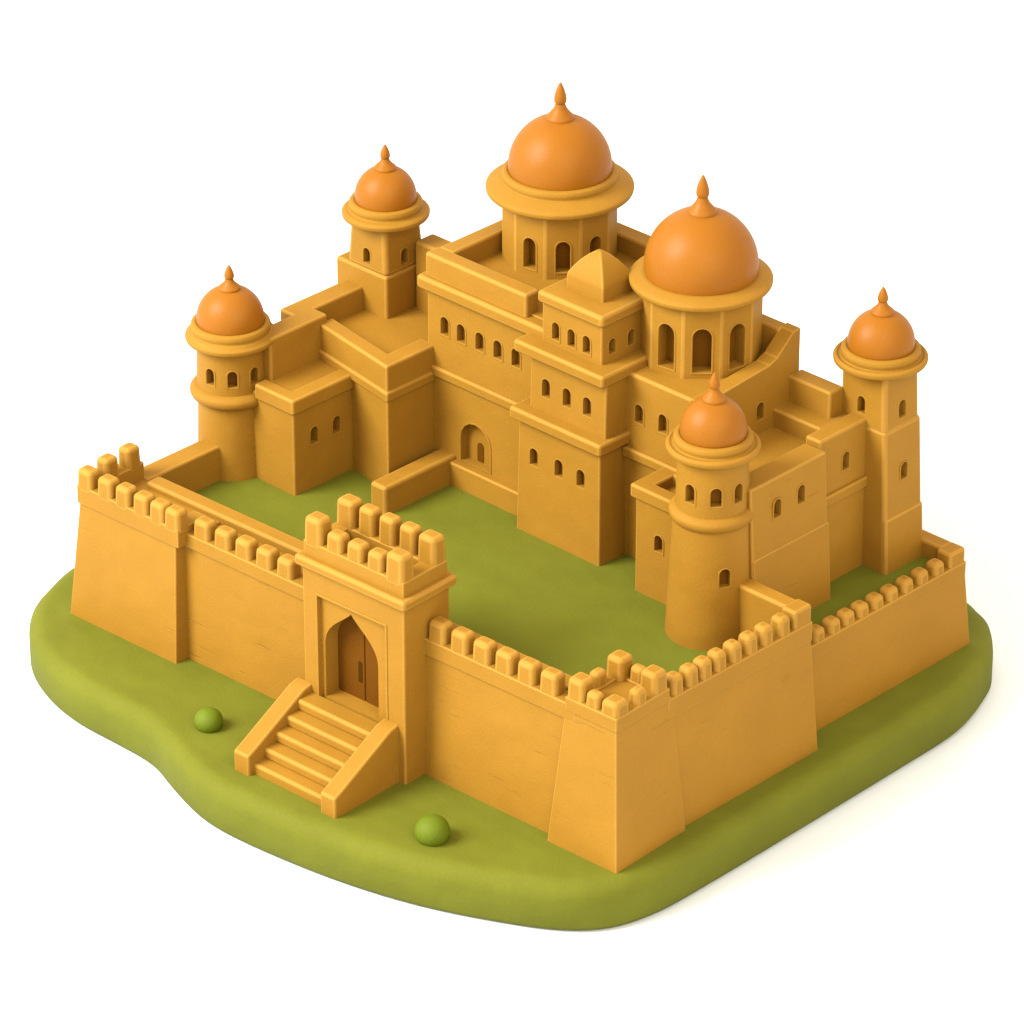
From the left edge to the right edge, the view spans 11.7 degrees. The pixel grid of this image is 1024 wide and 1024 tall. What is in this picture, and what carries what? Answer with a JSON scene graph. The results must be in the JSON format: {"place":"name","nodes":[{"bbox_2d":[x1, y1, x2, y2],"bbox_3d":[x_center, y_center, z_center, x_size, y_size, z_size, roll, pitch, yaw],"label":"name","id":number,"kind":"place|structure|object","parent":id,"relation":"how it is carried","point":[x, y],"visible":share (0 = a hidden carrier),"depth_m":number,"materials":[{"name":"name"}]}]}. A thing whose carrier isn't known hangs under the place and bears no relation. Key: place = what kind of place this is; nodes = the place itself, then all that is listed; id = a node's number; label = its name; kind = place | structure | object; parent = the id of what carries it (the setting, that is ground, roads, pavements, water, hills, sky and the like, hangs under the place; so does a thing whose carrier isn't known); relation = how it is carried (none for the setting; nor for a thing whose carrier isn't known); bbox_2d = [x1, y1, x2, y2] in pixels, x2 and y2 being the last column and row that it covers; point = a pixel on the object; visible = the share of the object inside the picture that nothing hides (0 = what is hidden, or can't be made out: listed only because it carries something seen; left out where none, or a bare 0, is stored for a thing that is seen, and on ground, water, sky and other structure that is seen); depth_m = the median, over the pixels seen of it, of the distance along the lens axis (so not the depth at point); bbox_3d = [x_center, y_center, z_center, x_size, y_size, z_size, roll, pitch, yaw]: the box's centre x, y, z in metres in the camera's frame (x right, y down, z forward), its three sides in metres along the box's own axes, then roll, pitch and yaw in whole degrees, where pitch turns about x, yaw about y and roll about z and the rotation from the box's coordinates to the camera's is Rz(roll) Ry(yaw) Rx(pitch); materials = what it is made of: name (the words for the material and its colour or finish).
{"place":"outdoors","nodes":[
{"label":"outdoors","id":0,"kind":"place"},
{"bbox_2d":[29,567,992,929],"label":"ground","id":1,"kind":"structure","parent":0,"point":[487,861],"depth_m":45.48,"materials":[{"name":"green plant"}]},
{"bbox_2d":[71,442,219,663],"bbox_3d":[-3.429,0.358,47.704,1.477,1.660,0.859,23,37,36],"label":"corner bastion","id":2,"kind":"object","parent":1,"relation":"on","point":[129,582],"visible":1,"depth_m":47.42,"materials":[{"name":"yellow stone"}]},
{"bbox_2d":[143,440,219,491],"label":"courtyard wall","id":3,"kind":"structure","parent":1,"relation":"on","point":[194,467],"depth_m":48.39,"materials":[{"name":"yellow stone"}]},
{"bbox_2d":[194,707,222,732],"bbox_3d":[-2.814,1.936,46.373,0.270,0.256,0.270,25,38,37],"label":"bush","id":4,"kind":"object","parent":1,"relation":"on","point":[208,719],"visible":1,"depth_m":46.28,"materials":[{"name":"green plant"}]},
{"bbox_2d":[147,477,305,699],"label":"curtain wall","id":5,"kind":"structure","parent":1,"relation":"on","point":[245,599],"depth_m":46.76,"materials":[{"name":"yellow stone"}]},
{"bbox_2d":[263,280,362,380],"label":"rampart wall","id":6,"kind":"structure","parent":1,"relation":"on","point":[295,338],"depth_m":48.58,"materials":[{"name":"yellow stone"}]},
{"bbox_2d":[234,678,398,818],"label":"staircase","id":7,"kind":"structure","parent":1,"relation":"on","point":[329,757],"depth_m":45.47,"materials":[{"name":"yellow stone"}]},
{"bbox_2d":[295,493,455,783],"bbox_3d":[-1.234,1.153,45.518,1.365,2.390,0.720,23,37,36],"label":"gatehouse","id":8,"kind":"object","parent":1,"relation":"on","point":[377,584],"visible":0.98,"depth_m":45.13,"materials":[{"name":"yellow stone"}]},
{"bbox_2d":[338,616,365,700],"bbox_3d":[-1.461,1.247,45.687,0.347,1.000,0.040,23,37,36],"label":"door leaf","id":9,"kind":"structure","parent":8,"relation":"in","point":[351,639],"depth_m":45.72,"materials":[{"name":"brown wood"}]},
{"bbox_2d":[365,636,378,707],"bbox_3d":[-1.199,1.361,45.483,0.343,1.000,0.040,23,37,36],"label":"door leaf","id":10,"kind":"structure","parent":8,"relation":"in","point":[372,690],"depth_m":45.61,"materials":[{"name":"brown wood"}]},
{"bbox_2d":[319,306,434,481],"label":"terrace block","id":11,"kind":"structure","parent":1,"relation":"on","point":[386,364],"depth_m":48.39,"materials":[{"name":"yellow stone"}]},
{"bbox_2d":[337,144,429,318],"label":"square tower","id":12,"kind":"structure","parent":1,"relation":"on","point":[385,211],"depth_m":48.83,"materials":[{"name":"yellow stone"}]},
{"bbox_2d":[362,247,370,264],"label":"window","id":13,"kind":"structure","parent":12,"relation":"in","point":[364,248],"depth_m":48.99,"materials":[{"name":"yellow stone"}]},
{"bbox_2d":[399,247,408,266],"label":"window","id":14,"kind":"structure","parent":12,"relation":"in","point":[406,248],"depth_m":48.98,"materials":[{"name":"brown stone"}]},
{"bbox_2d":[415,814,449,846],"bbox_3d":[-0.712,2.853,44.696,0.320,0.304,0.320,25,38,37],"label":"bush","id":15,"kind":"object","parent":1,"relation":"on","point":[432,830],"visible":1,"depth_m":44.58,"materials":[{"name":"green plant"}]},
{"bbox_2d":[416,234,450,312],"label":"block","id":16,"kind":"structure","parent":1,"relation":"on","point":[425,245],"depth_m":48.96,"materials":[{"name":"yellow stone"}]},
{"bbox_2d":[424,616,574,832],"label":"curtain wall","id":17,"kind":"structure","parent":1,"relation":"on","point":[497,713],"depth_m":44.82,"materials":[{"name":"yellow stone"}]},
{"bbox_2d":[417,220,649,515],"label":"hall","id":18,"kind":"structure","parent":1,"relation":"on","point":[485,308],"depth_m":47.92,"materials":[{"name":"yellow stone"}]},
{"bbox_2d":[439,316,449,338],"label":"window","id":19,"kind":"structure","parent":18,"relation":"in","point":[441,333],"depth_m":48.02,"materials":[{"name":"yellow stone"}]},
{"bbox_2d":[456,323,465,345],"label":"window","id":20,"kind":"structure","parent":18,"relation":"in","point":[457,326],"depth_m":47.89,"materials":[{"name":"yellow stone"}]},
{"bbox_2d":[474,331,484,354],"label":"window","id":21,"kind":"structure","parent":18,"relation":"in","point":[482,339],"depth_m":47.74,"materials":[{"name":"yellow stone"}]},
{"bbox_2d":[492,339,502,362],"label":"window","id":22,"kind":"structure","parent":18,"relation":"in","point":[500,347],"depth_m":47.60,"materials":[{"name":"yellow stone"}]},
{"bbox_2d":[510,347,520,370],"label":"window","id":23,"kind":"structure","parent":18,"relation":"in","point":[512,364],"depth_m":47.45,"materials":[{"name":"yellow stone"}]},
{"bbox_2d":[485,82,633,279],"bbox_3d":[0.459,-3.247,47.772,1.427,1.880,1.427,25,38,37],"label":"domed drum","id":24,"kind":"object","parent":18,"relation":"on","point":[559,184],"visible":0.99,"depth_m":47.45,"materials":[{"name":"orange ceramic"}]},
{"bbox_2d":[522,237,536,271],"bbox_3d":[0.198,-2.490,47.734,0.169,0.356,0.119,17,33,28],"label":"window","id":25,"kind":"structure","parent":24,"relation":"in","point":[532,243],"depth_m":47.77,"materials":[{"name":"yellow stone"}]},
{"bbox_2d":[554,241,571,273],"bbox_3d":[0.483,-2.452,47.667,0.169,0.356,0.119,-1,29,-3],"label":"window","id":26,"kind":"structure","parent":24,"relation":"in","point":[563,249],"depth_m":47.70,"materials":[{"name":"beige ceramic"}]},
{"bbox_2d":[588,235,601,253],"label":"window","id":27,"kind":"structure","parent":24,"relation":"in","point":[591,243],"depth_m":47.74,"materials":[{"name":"beige ceramic"}]},
{"bbox_2d":[195,469,929,675],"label":"lawn","id":28,"kind":"structure","parent":1,"relation":"on","point":[514,587],"depth_m":46.95,"materials":[{"name":"green plant"}]},
{"bbox_2d":[185,265,273,480],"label":"round tower","id":29,"kind":"structure","parent":28,"relation":"on","point":[229,331],"depth_m":48.19,"materials":[{"name":"yellow stone"}]},
{"bbox_2d":[205,368,215,387],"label":"window","id":30,"kind":"structure","parent":29,"relation":"in","point":[213,376],"depth_m":48.26,"materials":[{"name":"yellow stone"}]},
{"bbox_2d":[226,371,238,389],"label":"window","id":31,"kind":"structure","parent":29,"relation":"in","point":[232,377],"depth_m":48.23,"materials":[{"name":"beige ceramic"}]},
{"bbox_2d":[249,366,259,386],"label":"window","id":32,"kind":"structure","parent":29,"relation":"in","point":[257,368],"depth_m":48.29,"materials":[{"name":"brown stone"}]},
{"bbox_2d":[253,359,353,495],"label":"side block","id":33,"kind":"structure","parent":28,"relation":"on","point":[302,416],"depth_m":48.37,"materials":[{"name":"yellow stone"}]},
{"bbox_2d":[309,425,319,446],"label":"window","id":34,"kind":"structure","parent":33,"relation":"in","point":[311,437],"depth_m":48.36,"materials":[{"name":"brown stone"}]},
{"bbox_2d":[331,415,341,436],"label":"window","id":35,"kind":"structure","parent":33,"relation":"in","point":[333,423],"depth_m":48.55,"materials":[{"name":"brown stone"}]},
{"bbox_2d":[371,448,455,514],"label":"courtyard wall","id":36,"kind":"structure","parent":28,"relation":"on","point":[410,483],"depth_m":48.25,"materials":[{"name":"yellow stone"}]},
{"bbox_2d":[510,249,646,565],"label":"stepped tower","id":37,"kind":"structure","parent":28,"relation":"on","point":[587,354],"depth_m":46.79,"materials":[{"name":"yellow stone"}]},
{"bbox_2d":[529,447,538,467],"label":"window","id":38,"kind":"structure","parent":37,"relation":"in","point":[530,449],"depth_m":47.40,"materials":[{"name":"yellow stone"}]},
{"bbox_2d":[541,378,550,399],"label":"window","id":39,"kind":"structure","parent":37,"relation":"in","point":[543,379],"depth_m":47.03,"materials":[{"name":"yellow stone"}]},
{"bbox_2d":[551,321,560,343],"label":"window","id":40,"kind":"structure","parent":37,"relation":"in","point":[553,323],"depth_m":46.73,"materials":[{"name":"yellow stone"}]},
{"bbox_2d":[553,459,563,479],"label":"window","id":41,"kind":"structure","parent":37,"relation":"in","point":[555,461],"depth_m":47.19,"materials":[{"name":"yellow stone"}]},
{"bbox_2d":[562,387,571,408],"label":"window","id":42,"kind":"structure","parent":37,"relation":"in","point":[563,390],"depth_m":46.87,"materials":[{"name":"yellow stone"}]},
{"bbox_2d":[566,328,575,350],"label":"window","id":43,"kind":"structure","parent":37,"relation":"in","point":[568,330],"depth_m":46.62,"materials":[{"name":"yellow stone"}]},
{"bbox_2d":[575,469,585,489],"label":"window","id":44,"kind":"structure","parent":37,"relation":"in","point":[583,478],"depth_m":47.03,"materials":[{"name":"yellow stone"}]},
{"bbox_2d":[581,335,591,356],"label":"window","id":45,"kind":"structure","parent":37,"relation":"in","point":[583,351],"depth_m":46.49,"materials":[{"name":"yellow stone"}]},
{"bbox_2d":[582,396,591,417],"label":"window","id":46,"kind":"structure","parent":37,"relation":"in","point":[584,398],"depth_m":46.70,"materials":[{"name":"yellow stone"}]},
{"bbox_2d":[607,337,616,356],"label":"window","id":47,"kind":"structure","parent":37,"relation":"in","point":[614,351],"depth_m":46.46,"materials":[{"name":"yellow stone"}]},
{"bbox_2d":[626,328,635,347],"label":"window","id":48,"kind":"structure","parent":37,"relation":"in","point":[633,342],"depth_m":46.62,"materials":[{"name":"brown stone"}]},
{"bbox_2d":[622,314,799,557],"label":"pavilion block","id":49,"kind":"structure","parent":28,"relation":"on","point":[658,402],"depth_m":46.55,"materials":[{"name":"yellow stone"}]},
{"bbox_2d":[633,404,644,426],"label":"window","id":50,"kind":"structure","parent":49,"relation":"in","point":[642,413],"depth_m":46.63,"materials":[{"name":"yellow stone"}]},
{"bbox_2d":[657,413,667,435],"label":"window","id":51,"kind":"structure","parent":49,"relation":"in","point":[665,420],"depth_m":46.45,"materials":[{"name":"yellow stone"}]},
{"bbox_2d":[629,175,773,378],"bbox_3d":[1.757,-2.289,46.418,1.347,1.857,1.347,25,38,37],"label":"domed drum","id":52,"kind":"object","parent":49,"relation":"on","point":[701,278],"visible":1,"depth_m":46.11,"materials":[{"name":"orange ceramic"}]},
{"bbox_2d":[657,323,675,371],"bbox_3d":[1.474,-1.568,46.371,0.209,0.486,0.159,19,34,31],"label":"window","id":53,"kind":"structure","parent":52,"relation":"in","point":[671,334],"depth_m":46.43,"materials":[{"name":"yellow stone"}]},
{"bbox_2d":[690,328,713,374],"bbox_3d":[1.757,-1.524,46.291,0.209,0.486,0.159,0,29,0],"label":"window","id":54,"kind":"structure","parent":52,"relation":"in","point":[702,340],"depth_m":46.35,"materials":[{"name":"beige ceramic"}]},
{"bbox_2d":[728,323,745,371],"bbox_3d":[2.041,-1.568,46.371,0.209,0.486,0.159,-19,34,-31],"label":"window","id":55,"kind":"structure","parent":52,"relation":"in","point":[732,333],"depth_m":46.43,"materials":[{"name":"yellow stone"}]},
{"bbox_2d":[755,401,764,423],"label":"window","id":56,"kind":"structure","parent":49,"relation":"in","point":[762,417],"depth_m":46.62,"materials":[{"name":"brown stone"}]},
{"bbox_2d":[665,373,760,650],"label":"round tower","id":57,"kind":"structure","parent":28,"relation":"on","point":[713,444],"depth_m":45.33,"materials":[{"name":"yellow stone"}]},
{"bbox_2d":[684,483,695,506],"bbox_3d":[1.640,-0.180,45.254,0.134,0.221,0.099,22,36,34],"label":"window","id":58,"kind":"structure","parent":57,"relation":"in","point":[693,490],"depth_m":45.26,"materials":[{"name":"yellow stone"}]},
{"bbox_2d":[709,488,723,508],"bbox_3d":[1.841,-0.149,45.197,0.134,0.221,0.099,-2,29,-3],"label":"window","id":59,"kind":"structure","parent":57,"relation":"in","point":[715,493],"depth_m":45.22,"materials":[{"name":"beige ceramic"}]},
{"bbox_2d":[718,568,731,589],"bbox_3d":[1.925,0.586,45.563,0.134,0.221,0.089,-9,30,-16],"label":"window","id":60,"kind":"structure","parent":57,"relation":"in","point":[722,574],"depth_m":45.58,"materials":[{"name":"beige ceramic"}]},
{"bbox_2d":[733,483,743,505],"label":"window","id":61,"kind":"structure","parent":57,"relation":"in","point":[741,499],"depth_m":45.27,"materials":[{"name":"yellow stone"}]},
{"bbox_2d":[631,427,829,608],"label":"wing","id":62,"kind":"structure","parent":28,"relation":"on","point":[788,530],"depth_m":46.13,"materials":[{"name":"stone"}]},
{"bbox_2d":[653,534,663,555],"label":"window","id":63,"kind":"structure","parent":62,"relation":"in","point":[661,542],"depth_m":46.39,"materials":[{"name":"yellow stone"}]},
{"bbox_2d":[772,497,781,520],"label":"window","id":64,"kind":"structure","parent":62,"relation":"in","point":[779,514],"depth_m":45.73,"materials":[{"name":"yellow stone"}]},
{"bbox_2d":[797,484,805,504],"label":"window","id":65,"kind":"structure","parent":62,"relation":"in","point":[803,485],"depth_m":45.95,"materials":[{"name":"yellow stone"}]},
{"bbox_2d":[773,369,846,440],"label":"roof steps","id":66,"kind":"structure","parent":62,"relation":"on","point":[814,403],"depth_m":46.61,"materials":[{"name":"yellow stone"}]},
{"bbox_2d":[806,413,866,581],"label":"recessed wall","id":67,"kind":"structure","parent":28,"relation":"on","point":[840,443],"depth_m":46.60,"materials":[{"name":"yellow stone"}]},
{"bbox_2d":[841,450,850,472],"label":"window","id":68,"kind":"structure","parent":67,"relation":"in","point":[847,467],"depth_m":46.48,"materials":[{"name":"yellow stone"}]},
{"bbox_2d":[547,649,684,873],"bbox_3d":[0.936,2.164,44.373,0.818,1.730,0.968,23,37,36],"label":"corner bastion","id":69,"kind":"object","parent":1,"relation":"on","point":[617,805],"visible":1,"depth_m":44.16,"materials":[{"name":"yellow stone"}]},
{"bbox_2d":[667,578,816,825],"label":"curtain wall","id":70,"kind":"structure","parent":1,"relation":"on","point":[742,708],"depth_m":45.12,"materials":[{"name":"yellow stone"}]},
{"bbox_2d":[833,287,928,574],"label":"square tower","id":71,"kind":"structure","parent":1,"relation":"on","point":[880,356],"depth_m":46.51,"materials":[{"name":"yellow stone"}]},
{"bbox_2d":[856,395,865,415],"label":"window","id":72,"kind":"structure","parent":71,"relation":"in","point":[858,397],"depth_m":46.50,"materials":[{"name":"yellow stone"}]},
{"bbox_2d":[899,399,906,417],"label":"window","id":73,"kind":"structure","parent":71,"relation":"in","point":[904,400],"depth_m":46.50,"materials":[{"name":"yellow stone"}]},
{"bbox_2d":[899,460,908,481],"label":"window","id":74,"kind":"structure","parent":71,"relation":"in","point":[905,476],"depth_m":46.79,"materials":[{"name":"yellow stone"}]},
{"bbox_2d":[811,529,968,730],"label":"curtain wall","id":75,"kind":"structure","parent":1,"relation":"on","point":[888,636],"depth_m":46.76,"materials":[{"name":"yellow stone"}]},
{"bbox_2d":[0,0,1023,1023],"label":"background","id":76,"kind":"object","parent":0,"point":[165,165],"depth_m":54.73}
]}

